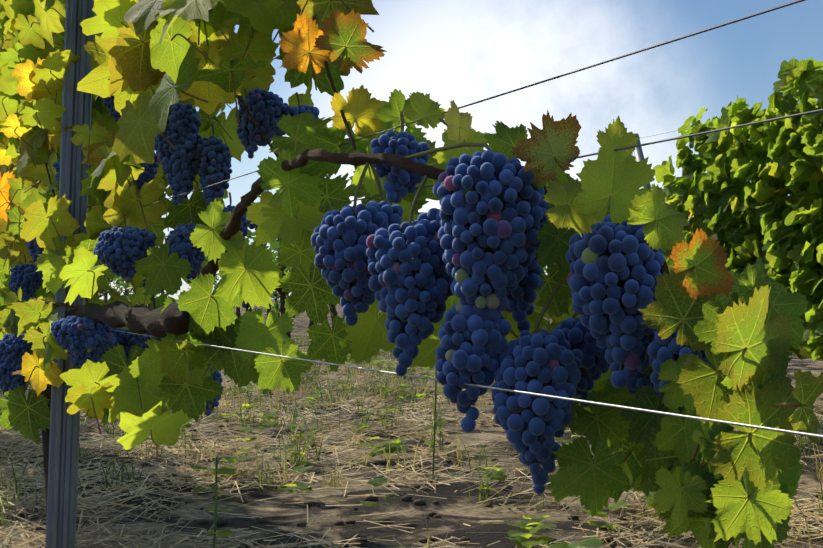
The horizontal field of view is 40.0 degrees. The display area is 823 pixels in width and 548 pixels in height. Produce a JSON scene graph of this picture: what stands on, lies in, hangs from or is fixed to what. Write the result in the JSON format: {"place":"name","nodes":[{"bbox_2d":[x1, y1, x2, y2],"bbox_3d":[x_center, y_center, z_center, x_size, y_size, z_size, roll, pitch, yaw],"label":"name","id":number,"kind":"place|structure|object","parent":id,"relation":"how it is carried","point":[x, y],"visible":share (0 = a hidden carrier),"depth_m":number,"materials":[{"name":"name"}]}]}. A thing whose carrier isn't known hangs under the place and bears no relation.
{"place":"outdoors","nodes":[
{"label":"outdoors","id":0,"kind":"place"},
{"bbox_2d":[0,299,822,547],"bbox_3d":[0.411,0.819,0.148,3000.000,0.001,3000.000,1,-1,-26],"label":"ground","id":1,"kind":"structure","parent":0,"point":[455,510],"depth_m":4.61,"materials":[{"name":"soil"}]},
{"bbox_2d":[45,0,94,547],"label":"steel trellis post","id":2,"kind":"object","parent":1,"relation":"in","point":[62,479],"visible":0.56,"depth_m":2.55,"materials":[{"name":"grey metal"}]},
{"bbox_2d":[108,329,822,437],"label":"trellis wire","id":3,"kind":"object","parent":2,"relation":"attached to","point":[692,417],"visible":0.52,"depth_m":0.80,"materials":[{"name":"silver metal"}]},
{"bbox_2d":[143,0,822,238],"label":"trellis wires","id":4,"kind":"object","parent":2,"relation":"attached to","point":[712,28],"visible":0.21,"depth_m":0.81,"materials":[{"name":"grey metal"}]},
{"bbox_2d":[0,0,389,449],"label":"vine canopy","id":5,"kind":"object","parent":4,"relation":"attached to","point":[129,63],"visible":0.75,"depth_m":2.12,"materials":[{"name":"green plant"}]},
{"bbox_2d":[0,88,319,415],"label":"grape clusters","id":6,"kind":"object","parent":5,"relation":"hanging from","point":[79,336],"visible":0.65,"depth_m":2.14,"materials":[{"name":"blue food"}]},
{"bbox_2d":[0,0,802,495],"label":"leaf petioles","id":7,"kind":"object","parent":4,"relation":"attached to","point":[788,404],"visible":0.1,"depth_m":1.91,"materials":[{"name":"green plant"}]},
{"bbox_2d":[41,301,189,515],"bbox_3d":[-1.194,0.512,3.471,0.090,0.865,3.928,1,-1,-26],"label":"vine trunk","id":8,"kind":"object","parent":1,"relation":"in","point":[171,318],"visible":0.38,"depth_m":2.01,"materials":[{"name":"brown wood"}]},
{"bbox_2d":[28,15,669,308],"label":"vine canes","id":9,"kind":"object","parent":8,"relation":"attached to","point":[232,225],"visible":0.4,"depth_m":1.24,"materials":[{"name":"brown wood"}]},
{"bbox_2d":[0,8,822,547],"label":"vine leaves","id":10,"kind":"object","parent":9,"relation":"attached to","point":[754,318],"visible":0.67,"depth_m":0.94,"materials":[{"name":"green plant"}]},
{"bbox_2d":[5,87,678,442],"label":"grape stems","id":11,"kind":"object","parent":10,"relation":"attached to","point":[558,284],"visible":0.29,"depth_m":1.03,"materials":[{"name":"plant"}]},
{"bbox_2d":[311,131,710,493],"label":"grape clusters","id":12,"kind":"object","parent":11,"relation":"on","point":[452,239],"visible":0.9,"depth_m":0.95,"materials":[{"name":"blue food"}]},
{"bbox_2d":[213,368,436,547],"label":"stakes","id":13,"kind":"object","parent":1,"relation":"on","point":[216,487],"visible":0.77,"depth_m":3.37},
{"bbox_2d":[1,351,701,547],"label":"weeds","id":14,"kind":"object","parent":1,"relation":"on","point":[522,539],"visible":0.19,"depth_m":4.58,"materials":[{"name":"green plant"}]},
{"bbox_2d":[35,186,693,337],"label":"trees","id":15,"kind":"object","parent":1,"relation":"on","point":[275,245],"depth_m":25.34,"materials":[{"name":"green plant"}]},
{"bbox_2d":[0,331,822,547],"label":"grass tufts","id":16,"kind":"object","parent":1,"relation":"on","point":[334,480],"visible":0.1,"depth_m":6.04,"materials":[{"name":"green plant"}]},
{"bbox_2d":[0,363,822,547],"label":"soil clods","id":17,"kind":"object","parent":1,"relation":"on","point":[405,498],"visible":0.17,"depth_m":4.47,"materials":[{"name":"brown soil"}]},
{"bbox_2d":[0,346,822,547],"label":"straw litter","id":18,"kind":"object","parent":1,"relation":"on","point":[100,539],"visible":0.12,"depth_m":5.04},
{"bbox_2d":[633,100,822,240],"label":"trellis wire","id":19,"kind":"object","parent":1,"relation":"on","point":[677,130],"depth_m":7.68,"materials":[{"name":"grey metal"}]},
{"bbox_2d":[99,0,822,298],"label":"sky","id":20,"kind":"structure","parent":0,"point":[465,52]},
{"bbox_2d":[634,133,650,191],"bbox_3d":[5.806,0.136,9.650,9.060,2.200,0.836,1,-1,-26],"label":"trellis post","id":21,"kind":"object","parent":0,"point":[638,153],"visible":0.07,"depth_m":7.99,"materials":[{"name":"grey metal"}]},
{"bbox_3d":[11.227,0.517,3.640,13.550,0.859,14.906,1,-1,-26],"label":"row of vine trunks","id":22,"kind":"object","parent":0,"visible":0},
{"bbox_2d":[643,58,822,361],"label":"vine row","id":23,"kind":"object","parent":22,"relation":"attached to","point":[742,219],"visible":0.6,"depth_m":6.52,"materials":[{"name":"green plant"}]}
]}

